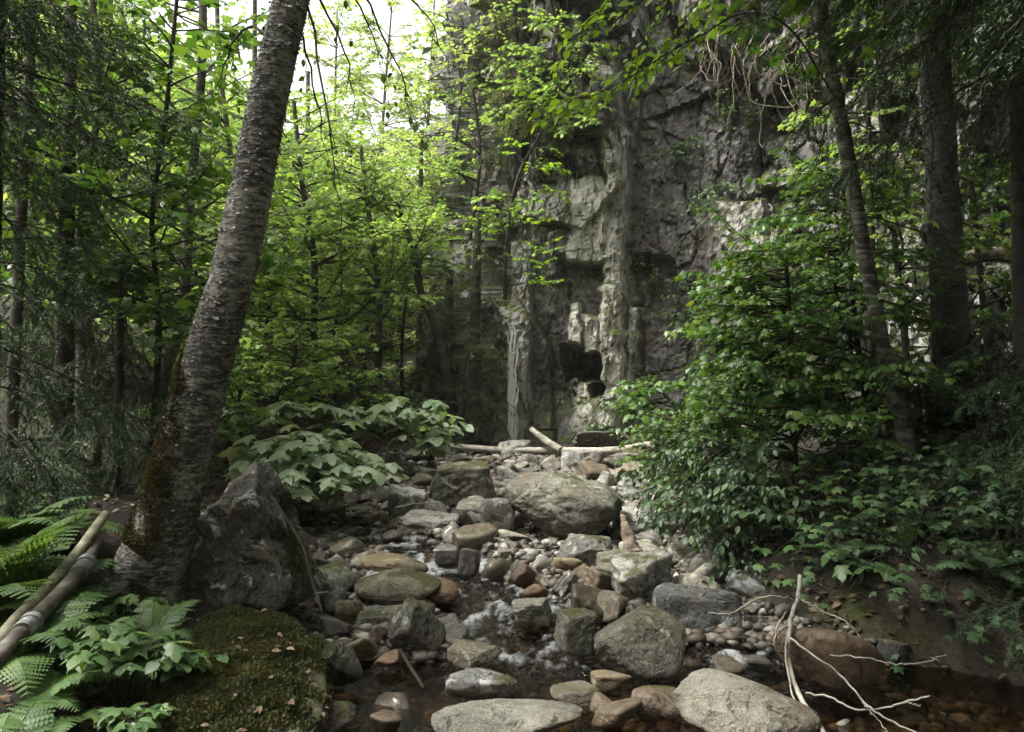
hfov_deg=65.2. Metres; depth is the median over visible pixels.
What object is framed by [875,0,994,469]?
dark birch
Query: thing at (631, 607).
stone
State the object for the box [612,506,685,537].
boulder
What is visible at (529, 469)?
stone
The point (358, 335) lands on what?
young maple
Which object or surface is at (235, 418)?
understory maple
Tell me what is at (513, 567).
stone
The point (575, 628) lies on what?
boulder
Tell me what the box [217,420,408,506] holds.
hobblebush
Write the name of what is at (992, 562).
fern
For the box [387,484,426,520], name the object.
boulder
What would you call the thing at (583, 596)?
stone
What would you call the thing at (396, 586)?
boulder
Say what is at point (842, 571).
bank maple
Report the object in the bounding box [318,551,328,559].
stone
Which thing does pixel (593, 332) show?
cliff
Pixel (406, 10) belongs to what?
sky
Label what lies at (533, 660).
water
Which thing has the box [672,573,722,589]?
stone
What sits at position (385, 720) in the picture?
stone
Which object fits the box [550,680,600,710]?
boulder
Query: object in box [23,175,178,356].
young maple
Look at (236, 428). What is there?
herb
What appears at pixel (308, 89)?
distant maple
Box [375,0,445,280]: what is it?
gap tree
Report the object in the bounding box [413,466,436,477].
stone
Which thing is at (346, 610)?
stone
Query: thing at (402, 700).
stone
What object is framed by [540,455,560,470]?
stone
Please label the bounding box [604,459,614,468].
stone
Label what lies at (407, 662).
sunken stick
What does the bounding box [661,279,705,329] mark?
cliff plant
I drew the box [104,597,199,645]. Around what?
fern
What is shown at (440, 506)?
stone
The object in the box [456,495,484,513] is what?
stone
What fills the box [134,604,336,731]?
slab
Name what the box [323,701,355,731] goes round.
boulder
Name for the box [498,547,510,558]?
stone
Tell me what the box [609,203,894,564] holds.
bank maple
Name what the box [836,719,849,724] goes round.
stone
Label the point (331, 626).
stone
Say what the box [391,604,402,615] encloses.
stone
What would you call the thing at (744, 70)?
hanging roots
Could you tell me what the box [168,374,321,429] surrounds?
herb
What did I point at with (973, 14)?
spruce
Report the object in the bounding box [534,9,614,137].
ledge maple
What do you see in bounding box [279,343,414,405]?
understory maple
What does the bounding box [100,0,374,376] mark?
sunny maple
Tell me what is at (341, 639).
twig
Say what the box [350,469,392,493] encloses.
boulder
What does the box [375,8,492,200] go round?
ledge maple
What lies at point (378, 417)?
hobblebush
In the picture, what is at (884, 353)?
mottled tree
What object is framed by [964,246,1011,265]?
fallen log
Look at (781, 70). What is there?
cliff plant
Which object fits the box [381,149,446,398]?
young maple
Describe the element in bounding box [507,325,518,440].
waterfall
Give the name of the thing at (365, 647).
stone
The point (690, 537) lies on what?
stone
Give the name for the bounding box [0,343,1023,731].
leaf litter
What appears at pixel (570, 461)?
boulder
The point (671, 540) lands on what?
stone
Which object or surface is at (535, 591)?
stone
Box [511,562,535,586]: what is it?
stone
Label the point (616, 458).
stone
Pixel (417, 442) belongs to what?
hobblebush
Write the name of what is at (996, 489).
herb
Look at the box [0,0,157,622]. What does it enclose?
spruce
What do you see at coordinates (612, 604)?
stone
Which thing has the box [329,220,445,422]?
young maple
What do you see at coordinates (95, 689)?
boulder
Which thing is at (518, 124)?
maple
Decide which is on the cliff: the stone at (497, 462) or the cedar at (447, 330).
the cedar at (447, 330)
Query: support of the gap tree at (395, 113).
on the ground
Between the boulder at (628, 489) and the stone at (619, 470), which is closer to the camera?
the boulder at (628, 489)
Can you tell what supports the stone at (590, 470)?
on the ground
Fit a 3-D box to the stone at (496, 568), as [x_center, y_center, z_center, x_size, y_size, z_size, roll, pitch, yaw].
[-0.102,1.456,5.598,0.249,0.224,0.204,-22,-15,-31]
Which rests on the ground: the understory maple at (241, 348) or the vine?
the understory maple at (241, 348)
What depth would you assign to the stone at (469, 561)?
5.55 m
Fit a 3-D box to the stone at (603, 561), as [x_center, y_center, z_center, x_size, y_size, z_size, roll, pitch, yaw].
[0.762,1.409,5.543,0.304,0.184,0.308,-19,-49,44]
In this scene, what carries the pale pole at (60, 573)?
on the log at (29, 624)
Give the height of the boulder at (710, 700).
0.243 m
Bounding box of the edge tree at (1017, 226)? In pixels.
[1005,1,1023,438]
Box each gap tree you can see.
[287,0,394,255]
[317,0,442,296]
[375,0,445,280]
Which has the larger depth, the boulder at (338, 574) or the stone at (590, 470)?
the stone at (590, 470)
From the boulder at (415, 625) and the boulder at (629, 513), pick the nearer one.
the boulder at (415, 625)
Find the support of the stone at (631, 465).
on the ground
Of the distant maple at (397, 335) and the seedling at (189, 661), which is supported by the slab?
the seedling at (189, 661)
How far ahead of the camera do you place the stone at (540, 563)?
5.64 m
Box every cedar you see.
[400,262,489,399]
[423,216,526,440]
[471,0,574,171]
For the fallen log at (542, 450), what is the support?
on the ground
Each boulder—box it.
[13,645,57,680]
[68,678,108,698]
[186,457,328,609]
[318,561,355,591]
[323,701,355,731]
[328,640,362,685]
[348,505,380,510]
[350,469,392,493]
[354,568,440,604]
[354,605,393,630]
[360,552,428,572]
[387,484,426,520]
[388,598,444,652]
[391,509,459,533]
[426,577,458,603]
[427,461,496,507]
[431,698,583,731]
[445,667,522,699]
[447,639,501,669]
[504,472,622,539]
[511,597,551,625]
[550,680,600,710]
[554,608,597,655]
[558,533,612,566]
[560,450,605,471]
[574,430,633,446]
[592,698,641,728]
[594,605,685,680]
[610,549,672,602]
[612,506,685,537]
[618,476,663,498]
[622,448,652,466]
[631,685,680,719]
[651,582,744,632]
[664,542,693,564]
[674,668,820,731]
[725,570,765,597]
[771,628,884,693]
[877,638,910,665]
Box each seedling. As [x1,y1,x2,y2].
[44,598,192,707]
[45,611,131,663]
[57,624,163,672]
[70,592,181,631]
[75,702,179,731]
[112,628,228,690]
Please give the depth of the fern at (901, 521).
5.05 m
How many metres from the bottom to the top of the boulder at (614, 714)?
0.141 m
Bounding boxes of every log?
[0,534,104,667]
[226,421,373,442]
[300,341,392,374]
[448,442,650,454]
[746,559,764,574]
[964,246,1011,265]
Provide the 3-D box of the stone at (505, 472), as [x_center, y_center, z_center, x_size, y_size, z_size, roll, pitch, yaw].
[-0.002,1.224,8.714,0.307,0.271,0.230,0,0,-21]
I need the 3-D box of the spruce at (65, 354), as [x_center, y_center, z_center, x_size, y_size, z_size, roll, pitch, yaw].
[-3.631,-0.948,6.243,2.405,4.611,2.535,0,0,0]
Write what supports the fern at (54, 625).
on the ground
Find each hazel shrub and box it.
[610,423,732,547]
[643,432,839,591]
[731,388,932,480]
[773,501,932,581]
[838,384,1011,464]
[872,458,1023,553]
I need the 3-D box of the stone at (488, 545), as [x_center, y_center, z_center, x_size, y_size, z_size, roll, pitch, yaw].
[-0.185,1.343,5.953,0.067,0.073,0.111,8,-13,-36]
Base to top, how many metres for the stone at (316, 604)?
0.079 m
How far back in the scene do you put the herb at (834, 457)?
6.48 m
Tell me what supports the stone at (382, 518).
on the ground
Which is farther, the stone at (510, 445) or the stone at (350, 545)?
the stone at (510, 445)
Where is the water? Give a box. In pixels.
[299,520,1023,731]
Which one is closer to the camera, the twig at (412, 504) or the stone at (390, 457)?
the twig at (412, 504)
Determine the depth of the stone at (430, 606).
4.80 m
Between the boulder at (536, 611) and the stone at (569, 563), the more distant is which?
the stone at (569, 563)
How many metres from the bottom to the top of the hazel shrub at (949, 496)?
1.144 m
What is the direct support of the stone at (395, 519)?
on the ground
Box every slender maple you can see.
[0,0,231,467]
[9,0,320,461]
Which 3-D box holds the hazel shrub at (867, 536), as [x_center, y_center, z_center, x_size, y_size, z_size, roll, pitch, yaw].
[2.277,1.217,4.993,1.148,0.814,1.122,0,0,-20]
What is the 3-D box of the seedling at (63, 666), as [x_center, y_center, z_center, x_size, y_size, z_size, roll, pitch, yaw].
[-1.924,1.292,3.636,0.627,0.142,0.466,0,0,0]
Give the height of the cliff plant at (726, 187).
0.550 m
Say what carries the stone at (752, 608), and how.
on the ground
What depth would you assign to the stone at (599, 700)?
3.66 m
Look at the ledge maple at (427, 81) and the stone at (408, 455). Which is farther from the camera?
the ledge maple at (427, 81)
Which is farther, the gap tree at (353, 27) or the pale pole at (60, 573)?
the gap tree at (353, 27)
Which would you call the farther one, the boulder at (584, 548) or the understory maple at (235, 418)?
the understory maple at (235, 418)
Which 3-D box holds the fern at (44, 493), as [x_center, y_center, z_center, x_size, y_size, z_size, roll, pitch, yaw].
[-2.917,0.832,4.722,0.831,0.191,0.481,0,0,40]
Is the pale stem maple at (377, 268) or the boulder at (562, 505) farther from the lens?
the pale stem maple at (377, 268)
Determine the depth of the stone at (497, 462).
9.45 m
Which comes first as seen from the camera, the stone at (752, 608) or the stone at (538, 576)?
the stone at (752, 608)
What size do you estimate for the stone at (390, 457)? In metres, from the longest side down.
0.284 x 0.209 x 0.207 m
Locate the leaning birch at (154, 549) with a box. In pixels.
[80,0,450,636]
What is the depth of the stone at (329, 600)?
4.83 m
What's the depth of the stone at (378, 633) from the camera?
4.45 m
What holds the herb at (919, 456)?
on the ground
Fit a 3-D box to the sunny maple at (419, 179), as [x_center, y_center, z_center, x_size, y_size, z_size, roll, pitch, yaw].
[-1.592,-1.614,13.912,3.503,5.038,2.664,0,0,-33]
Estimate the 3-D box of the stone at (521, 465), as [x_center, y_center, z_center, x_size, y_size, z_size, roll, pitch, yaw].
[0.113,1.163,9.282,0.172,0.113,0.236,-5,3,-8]
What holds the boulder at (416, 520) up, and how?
on the pebbles
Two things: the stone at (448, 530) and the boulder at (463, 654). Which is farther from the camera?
the stone at (448, 530)
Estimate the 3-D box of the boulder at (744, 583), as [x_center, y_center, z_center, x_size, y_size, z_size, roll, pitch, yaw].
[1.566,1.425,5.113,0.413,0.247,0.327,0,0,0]
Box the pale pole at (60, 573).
[0,511,109,641]
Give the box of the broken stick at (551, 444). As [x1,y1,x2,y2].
[529,427,561,452]
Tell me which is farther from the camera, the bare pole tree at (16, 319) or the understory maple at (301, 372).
the understory maple at (301, 372)
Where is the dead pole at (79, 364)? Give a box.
[38,180,168,429]
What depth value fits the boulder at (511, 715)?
3.47 m
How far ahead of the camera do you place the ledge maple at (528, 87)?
11.06 m
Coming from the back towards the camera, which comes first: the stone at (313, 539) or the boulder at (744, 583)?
the stone at (313, 539)
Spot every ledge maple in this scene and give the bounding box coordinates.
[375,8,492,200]
[391,70,547,251]
[422,0,526,105]
[447,129,572,299]
[481,0,598,129]
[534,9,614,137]
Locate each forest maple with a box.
[0,1,178,361]
[0,60,132,356]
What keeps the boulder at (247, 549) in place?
on the ground
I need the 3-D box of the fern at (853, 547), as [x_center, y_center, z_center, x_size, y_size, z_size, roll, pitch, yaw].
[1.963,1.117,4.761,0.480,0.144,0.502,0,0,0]
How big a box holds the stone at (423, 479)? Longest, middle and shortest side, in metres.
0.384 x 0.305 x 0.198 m
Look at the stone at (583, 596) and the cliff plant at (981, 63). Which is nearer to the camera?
the stone at (583, 596)
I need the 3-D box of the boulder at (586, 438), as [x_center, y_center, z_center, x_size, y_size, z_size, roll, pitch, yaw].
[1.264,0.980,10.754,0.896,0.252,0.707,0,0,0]
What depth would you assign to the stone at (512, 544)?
6.02 m
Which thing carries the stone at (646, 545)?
on the ground
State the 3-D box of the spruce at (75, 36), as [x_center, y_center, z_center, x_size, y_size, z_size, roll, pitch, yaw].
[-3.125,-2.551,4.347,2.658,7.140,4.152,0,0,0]
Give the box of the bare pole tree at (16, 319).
[2,0,105,475]
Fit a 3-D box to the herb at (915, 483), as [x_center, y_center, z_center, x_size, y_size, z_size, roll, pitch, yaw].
[2.750,0.768,5.485,1.343,0.506,1.169,0,0,0]
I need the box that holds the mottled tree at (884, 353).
[510,0,986,488]
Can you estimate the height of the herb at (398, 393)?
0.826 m
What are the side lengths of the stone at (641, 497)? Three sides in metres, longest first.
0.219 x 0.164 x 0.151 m
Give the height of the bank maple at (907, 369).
3.383 m
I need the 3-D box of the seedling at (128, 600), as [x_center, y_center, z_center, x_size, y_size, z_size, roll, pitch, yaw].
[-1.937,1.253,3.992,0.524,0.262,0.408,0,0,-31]
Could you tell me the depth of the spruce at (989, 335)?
5.83 m
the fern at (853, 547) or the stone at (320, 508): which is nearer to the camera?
the fern at (853, 547)
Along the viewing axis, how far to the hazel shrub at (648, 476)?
6.55 m
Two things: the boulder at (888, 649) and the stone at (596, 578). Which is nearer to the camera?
the boulder at (888, 649)
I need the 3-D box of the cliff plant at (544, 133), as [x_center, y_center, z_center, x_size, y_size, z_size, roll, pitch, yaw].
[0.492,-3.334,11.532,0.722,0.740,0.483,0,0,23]
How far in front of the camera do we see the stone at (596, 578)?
5.21 m
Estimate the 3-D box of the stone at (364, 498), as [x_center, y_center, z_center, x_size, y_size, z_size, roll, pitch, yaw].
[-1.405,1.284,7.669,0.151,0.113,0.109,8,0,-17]
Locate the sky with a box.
[8,0,447,190]
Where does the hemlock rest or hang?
on the ground
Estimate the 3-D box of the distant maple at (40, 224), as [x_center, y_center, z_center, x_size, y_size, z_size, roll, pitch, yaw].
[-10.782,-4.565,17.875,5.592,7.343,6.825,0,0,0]
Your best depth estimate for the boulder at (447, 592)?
5.07 m
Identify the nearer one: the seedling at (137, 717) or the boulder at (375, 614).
the seedling at (137, 717)
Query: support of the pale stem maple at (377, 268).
on the ground
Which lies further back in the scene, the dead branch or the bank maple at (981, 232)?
the bank maple at (981, 232)
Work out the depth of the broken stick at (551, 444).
9.90 m
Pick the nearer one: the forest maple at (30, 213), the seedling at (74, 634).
the seedling at (74, 634)
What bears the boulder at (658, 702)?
on the water
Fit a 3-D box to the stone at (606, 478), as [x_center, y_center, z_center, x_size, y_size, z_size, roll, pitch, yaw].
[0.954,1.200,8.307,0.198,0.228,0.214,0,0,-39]
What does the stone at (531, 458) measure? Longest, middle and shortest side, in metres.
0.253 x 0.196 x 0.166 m
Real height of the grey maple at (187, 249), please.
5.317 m
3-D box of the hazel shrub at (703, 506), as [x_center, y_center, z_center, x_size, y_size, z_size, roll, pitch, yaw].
[1.562,1.050,5.390,1.126,1.189,1.840,0,0,-35]
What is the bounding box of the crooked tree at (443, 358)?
[350,167,481,442]
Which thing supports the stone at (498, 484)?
on the ground
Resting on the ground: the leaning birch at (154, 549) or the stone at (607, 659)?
the leaning birch at (154, 549)
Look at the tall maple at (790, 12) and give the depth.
5.87 m
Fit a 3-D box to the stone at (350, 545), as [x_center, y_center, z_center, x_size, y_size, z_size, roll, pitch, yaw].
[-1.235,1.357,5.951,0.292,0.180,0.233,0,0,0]
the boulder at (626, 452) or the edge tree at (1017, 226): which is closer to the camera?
the edge tree at (1017, 226)
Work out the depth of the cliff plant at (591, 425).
10.79 m
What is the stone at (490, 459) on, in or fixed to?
on the ground
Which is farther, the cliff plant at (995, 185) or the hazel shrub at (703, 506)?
the cliff plant at (995, 185)
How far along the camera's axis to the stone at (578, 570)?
5.46 m
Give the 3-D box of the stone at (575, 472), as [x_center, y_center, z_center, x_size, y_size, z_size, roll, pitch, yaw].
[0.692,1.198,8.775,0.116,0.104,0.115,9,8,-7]
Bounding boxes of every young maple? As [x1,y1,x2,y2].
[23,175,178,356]
[54,88,263,340]
[101,186,294,399]
[184,237,345,391]
[195,132,333,339]
[233,212,398,396]
[243,180,374,361]
[304,140,426,379]
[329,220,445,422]
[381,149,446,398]
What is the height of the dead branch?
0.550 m
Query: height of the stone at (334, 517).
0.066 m
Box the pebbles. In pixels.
[302,447,893,665]
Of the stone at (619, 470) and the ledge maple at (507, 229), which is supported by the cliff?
the ledge maple at (507, 229)
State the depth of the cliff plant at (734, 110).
11.36 m
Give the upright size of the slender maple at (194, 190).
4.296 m
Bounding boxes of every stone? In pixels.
[301,498,319,505]
[308,537,316,542]
[309,499,345,517]
[313,557,328,566]
[315,597,322,608]
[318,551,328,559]
[320,588,346,614]
[320,615,350,638]
[327,536,365,558]
[327,556,353,569]
[328,514,338,520]
[333,600,362,621]
[342,492,360,505]
[347,637,378,661]
[351,548,374,570]
[360,494,372,503]
[368,626,386,642]
[370,710,401,731]
[371,514,387,523]
[374,649,402,666]
[375,486,388,502]
[375,692,410,708]
[382,530,402,541]
[384,452,401,469]
[391,515,402,521]
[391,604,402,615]
[394,459,412,474]
[404,449,432,461]
[406,598,434,612]
[410,472,432,487]
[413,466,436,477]
[424,461,436,468]
[424,499,447,512]
[434,544,458,564]
[438,613,459,622]
[441,521,459,543]
[444,622,469,644]
[446,453,470,462]
[452,508,473,527]
[452,522,497,552]
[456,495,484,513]
[458,548,480,577]
[467,511,479,523]
[472,455,496,463]
[479,498,514,536]
[480,541,494,549]
[482,558,510,579]
[493,460,500,464]
[493,479,507,488]
[496,488,504,497]
[497,466,519,478]
[498,439,530,454]
[498,529,529,539]
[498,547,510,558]
[503,540,518,547]
[504,462,518,472]
[510,561,535,576]
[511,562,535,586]
[514,461,528,469]
[514,511,526,529]
[516,454,539,464]
[521,467,539,473]
[524,584,548,597]
[532,556,550,572]
[534,572,542,581]
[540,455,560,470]
[551,557,582,570]
[551,570,578,595]
[570,583,603,623]
[571,470,578,475]
[573,563,590,578]
[578,460,608,479]
[580,566,612,590]
[590,692,612,712]
[591,670,631,693]
[594,548,632,573]
[596,590,628,621]
[597,471,616,486]
[602,655,619,666]
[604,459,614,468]
[608,468,616,473]
[611,456,623,467]
[616,467,623,475]
[619,539,658,551]
[622,460,650,474]
[622,499,643,506]
[624,601,643,614]
[636,529,664,547]
[640,493,654,508]
[667,539,681,545]
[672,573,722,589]
[686,544,730,583]
[687,536,700,546]
[712,654,745,674]
[741,654,769,663]
[743,602,760,614]
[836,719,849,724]
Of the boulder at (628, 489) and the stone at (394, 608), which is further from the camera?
the boulder at (628, 489)
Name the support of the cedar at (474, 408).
on the cliff
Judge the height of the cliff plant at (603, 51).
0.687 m
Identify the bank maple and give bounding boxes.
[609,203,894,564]
[683,136,1009,467]
[737,0,1011,403]
[791,512,979,587]
[847,148,1012,434]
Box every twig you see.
[337,638,351,641]
[395,503,435,508]
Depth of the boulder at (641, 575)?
5.00 m
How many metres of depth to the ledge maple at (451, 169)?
12.21 m
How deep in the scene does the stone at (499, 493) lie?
7.82 m
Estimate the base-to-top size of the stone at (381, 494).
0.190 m
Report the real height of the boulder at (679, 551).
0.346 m
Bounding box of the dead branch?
[708,574,945,731]
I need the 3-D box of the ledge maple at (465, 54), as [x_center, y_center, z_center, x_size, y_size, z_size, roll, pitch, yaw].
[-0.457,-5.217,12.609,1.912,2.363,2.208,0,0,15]
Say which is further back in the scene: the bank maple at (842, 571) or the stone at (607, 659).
the bank maple at (842, 571)
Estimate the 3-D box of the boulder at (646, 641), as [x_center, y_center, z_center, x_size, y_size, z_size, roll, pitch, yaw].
[0.667,1.435,4.159,0.470,0.300,0.362,0,0,0]
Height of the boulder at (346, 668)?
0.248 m
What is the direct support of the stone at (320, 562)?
on the ground
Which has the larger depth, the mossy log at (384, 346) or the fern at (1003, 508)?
the mossy log at (384, 346)
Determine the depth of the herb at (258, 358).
12.01 m
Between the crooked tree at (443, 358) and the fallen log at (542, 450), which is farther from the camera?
the crooked tree at (443, 358)
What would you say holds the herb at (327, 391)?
on the ground
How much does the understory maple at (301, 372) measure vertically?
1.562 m
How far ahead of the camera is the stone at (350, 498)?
7.50 m
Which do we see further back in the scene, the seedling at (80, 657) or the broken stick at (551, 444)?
the broken stick at (551, 444)
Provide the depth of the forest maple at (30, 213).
9.91 m
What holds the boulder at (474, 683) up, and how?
on the water
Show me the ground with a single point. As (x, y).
(920, 630)
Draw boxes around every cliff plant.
[521,108,572,161]
[558,401,629,442]
[575,31,643,79]
[632,256,671,290]
[643,135,702,171]
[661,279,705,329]
[686,182,745,219]
[706,86,766,146]
[741,79,789,135]
[777,63,848,112]
[952,28,1005,88]
[978,164,1010,218]
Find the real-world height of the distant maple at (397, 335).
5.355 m
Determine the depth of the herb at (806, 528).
4.99 m
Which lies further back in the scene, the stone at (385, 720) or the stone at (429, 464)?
the stone at (429, 464)
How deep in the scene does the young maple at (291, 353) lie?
11.49 m
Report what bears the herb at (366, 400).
on the ground
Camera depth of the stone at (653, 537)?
6.13 m
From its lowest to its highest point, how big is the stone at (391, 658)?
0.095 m
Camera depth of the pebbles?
5.56 m
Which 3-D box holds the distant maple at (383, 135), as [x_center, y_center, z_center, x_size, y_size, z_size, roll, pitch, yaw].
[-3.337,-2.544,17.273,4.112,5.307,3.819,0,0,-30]
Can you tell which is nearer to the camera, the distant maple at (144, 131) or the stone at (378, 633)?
the stone at (378, 633)
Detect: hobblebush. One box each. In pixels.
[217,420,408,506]
[223,396,448,453]
[383,411,473,462]
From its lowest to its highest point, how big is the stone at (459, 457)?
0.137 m
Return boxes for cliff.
[399,0,1012,449]
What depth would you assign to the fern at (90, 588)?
3.95 m
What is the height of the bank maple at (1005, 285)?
3.263 m
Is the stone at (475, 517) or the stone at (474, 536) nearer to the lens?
the stone at (474, 536)
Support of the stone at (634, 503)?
on the ground
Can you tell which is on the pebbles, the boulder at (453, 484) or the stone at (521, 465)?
the boulder at (453, 484)
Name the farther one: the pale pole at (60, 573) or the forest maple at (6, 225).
the forest maple at (6, 225)
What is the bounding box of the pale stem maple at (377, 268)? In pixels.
[276,120,456,404]
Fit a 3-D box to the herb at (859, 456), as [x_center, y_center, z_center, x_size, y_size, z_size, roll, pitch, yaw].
[2.412,0.806,5.647,1.511,0.504,1.132,0,0,-20]
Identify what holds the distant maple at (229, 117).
on the ground
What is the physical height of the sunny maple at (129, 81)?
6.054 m
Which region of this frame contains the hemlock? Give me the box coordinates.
[799,58,931,412]
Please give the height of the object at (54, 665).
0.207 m
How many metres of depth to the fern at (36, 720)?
2.77 m
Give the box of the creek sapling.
[602,370,688,453]
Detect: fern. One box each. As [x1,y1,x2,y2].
[0,489,100,547]
[0,491,77,513]
[0,511,118,620]
[0,590,128,697]
[0,667,117,731]
[0,693,87,731]
[33,504,123,536]
[53,584,111,638]
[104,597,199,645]
[800,540,889,572]
[852,494,965,536]
[894,461,987,484]
[928,541,1023,587]
[959,497,1023,532]
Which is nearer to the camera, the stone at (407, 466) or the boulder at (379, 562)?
the boulder at (379, 562)
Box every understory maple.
[124,321,296,406]
[138,371,325,450]
[223,311,355,408]
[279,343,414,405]
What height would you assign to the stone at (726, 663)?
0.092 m
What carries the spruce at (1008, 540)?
on the ground
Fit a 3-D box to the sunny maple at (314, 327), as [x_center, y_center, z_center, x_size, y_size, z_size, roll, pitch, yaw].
[-2.833,-1.565,10.823,3.332,4.602,3.734,0,0,-27]
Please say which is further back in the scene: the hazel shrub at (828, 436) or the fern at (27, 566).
the hazel shrub at (828, 436)
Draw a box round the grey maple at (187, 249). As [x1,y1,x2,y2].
[3,0,333,422]
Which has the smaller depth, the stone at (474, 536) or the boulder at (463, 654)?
the boulder at (463, 654)
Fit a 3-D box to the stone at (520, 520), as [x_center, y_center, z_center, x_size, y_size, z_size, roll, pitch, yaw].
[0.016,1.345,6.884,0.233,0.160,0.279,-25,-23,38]
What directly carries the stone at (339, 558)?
on the ground
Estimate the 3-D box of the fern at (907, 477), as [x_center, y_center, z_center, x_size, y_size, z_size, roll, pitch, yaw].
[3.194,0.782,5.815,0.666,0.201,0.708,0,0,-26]
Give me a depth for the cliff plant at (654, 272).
11.80 m
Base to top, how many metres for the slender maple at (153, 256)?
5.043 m
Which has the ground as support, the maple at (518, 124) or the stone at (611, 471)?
the stone at (611, 471)
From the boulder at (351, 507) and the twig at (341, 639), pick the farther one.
the boulder at (351, 507)
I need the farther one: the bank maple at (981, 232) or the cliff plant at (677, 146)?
the cliff plant at (677, 146)
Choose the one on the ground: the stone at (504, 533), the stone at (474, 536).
the stone at (504, 533)
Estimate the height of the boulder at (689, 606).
0.468 m
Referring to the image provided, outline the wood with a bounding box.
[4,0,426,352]
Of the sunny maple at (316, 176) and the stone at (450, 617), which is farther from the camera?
the sunny maple at (316, 176)
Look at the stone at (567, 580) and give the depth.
5.18 m
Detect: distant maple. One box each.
[0,18,148,289]
[20,0,219,254]
[124,63,290,283]
[219,71,407,299]
[276,108,430,368]
[333,146,430,360]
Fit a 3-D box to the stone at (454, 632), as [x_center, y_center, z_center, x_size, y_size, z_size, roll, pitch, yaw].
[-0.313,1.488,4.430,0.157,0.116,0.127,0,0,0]
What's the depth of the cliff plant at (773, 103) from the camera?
11.37 m
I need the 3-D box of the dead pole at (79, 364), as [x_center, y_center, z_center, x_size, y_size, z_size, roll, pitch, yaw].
[-3.980,-0.253,7.740,1.254,3.122,1.234,0,0,29]
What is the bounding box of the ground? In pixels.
[0,82,1023,731]
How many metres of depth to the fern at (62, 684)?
2.98 m
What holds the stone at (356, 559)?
on the ground
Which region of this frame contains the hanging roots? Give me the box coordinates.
[657,23,827,147]
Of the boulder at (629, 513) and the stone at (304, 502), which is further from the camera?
the stone at (304, 502)
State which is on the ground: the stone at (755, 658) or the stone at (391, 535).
the stone at (755, 658)
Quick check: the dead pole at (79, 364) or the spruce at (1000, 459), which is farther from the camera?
the dead pole at (79, 364)
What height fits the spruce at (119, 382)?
2.066 m
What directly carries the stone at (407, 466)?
on the ground
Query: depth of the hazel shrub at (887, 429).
6.94 m
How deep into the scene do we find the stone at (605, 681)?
3.83 m
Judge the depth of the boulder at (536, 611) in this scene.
4.68 m
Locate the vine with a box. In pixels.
[257,477,322,611]
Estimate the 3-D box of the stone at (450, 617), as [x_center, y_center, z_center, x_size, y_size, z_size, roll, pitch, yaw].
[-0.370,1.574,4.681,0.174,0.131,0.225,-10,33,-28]
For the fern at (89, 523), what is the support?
on the ground
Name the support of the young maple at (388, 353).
on the ground
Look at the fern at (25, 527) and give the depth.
4.20 m
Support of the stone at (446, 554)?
on the water
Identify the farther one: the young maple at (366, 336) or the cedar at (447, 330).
the young maple at (366, 336)
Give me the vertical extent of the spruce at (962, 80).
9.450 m
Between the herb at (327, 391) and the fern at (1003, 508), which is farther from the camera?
the herb at (327, 391)
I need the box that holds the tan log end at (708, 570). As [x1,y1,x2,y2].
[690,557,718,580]
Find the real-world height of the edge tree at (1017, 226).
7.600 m
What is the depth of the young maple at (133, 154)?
15.74 m
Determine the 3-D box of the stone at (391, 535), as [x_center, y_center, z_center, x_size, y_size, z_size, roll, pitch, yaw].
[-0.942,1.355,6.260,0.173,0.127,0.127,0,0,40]
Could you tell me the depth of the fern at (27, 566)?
3.69 m
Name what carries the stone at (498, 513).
on the ground
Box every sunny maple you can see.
[1,0,278,364]
[45,0,378,398]
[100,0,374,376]
[170,78,444,401]
[329,130,475,393]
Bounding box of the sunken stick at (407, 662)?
[398,648,424,688]
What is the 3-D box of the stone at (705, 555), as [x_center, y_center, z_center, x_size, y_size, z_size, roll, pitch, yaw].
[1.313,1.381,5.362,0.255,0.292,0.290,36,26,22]
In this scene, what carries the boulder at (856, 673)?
on the water
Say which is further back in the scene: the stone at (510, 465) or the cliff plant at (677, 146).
the cliff plant at (677, 146)
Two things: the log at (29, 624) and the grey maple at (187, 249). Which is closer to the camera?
the log at (29, 624)
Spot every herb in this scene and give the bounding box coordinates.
[111,401,267,451]
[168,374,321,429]
[181,347,300,381]
[233,368,359,420]
[245,360,411,406]
[321,382,459,437]
[358,381,445,421]
[691,460,936,587]
[735,440,978,515]
[777,410,964,475]
[791,464,1014,609]
[804,438,1019,515]
[878,429,1023,532]
[883,465,1023,674]
[889,410,1013,494]
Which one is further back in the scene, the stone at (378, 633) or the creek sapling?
the creek sapling
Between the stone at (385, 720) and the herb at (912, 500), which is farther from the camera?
the herb at (912, 500)
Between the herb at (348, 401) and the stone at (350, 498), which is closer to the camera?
the stone at (350, 498)
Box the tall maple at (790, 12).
[694,0,974,82]
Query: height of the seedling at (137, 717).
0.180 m
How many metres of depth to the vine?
4.32 m
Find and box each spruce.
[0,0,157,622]
[0,0,237,236]
[0,0,244,499]
[26,259,229,498]
[731,0,1023,249]
[863,316,1023,524]
[877,0,1005,113]
[920,349,1023,536]
[921,368,1023,679]
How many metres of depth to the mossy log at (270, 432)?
8.71 m
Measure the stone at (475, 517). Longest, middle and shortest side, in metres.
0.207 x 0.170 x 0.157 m
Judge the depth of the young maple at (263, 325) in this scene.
16.81 m
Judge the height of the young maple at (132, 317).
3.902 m
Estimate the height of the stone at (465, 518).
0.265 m

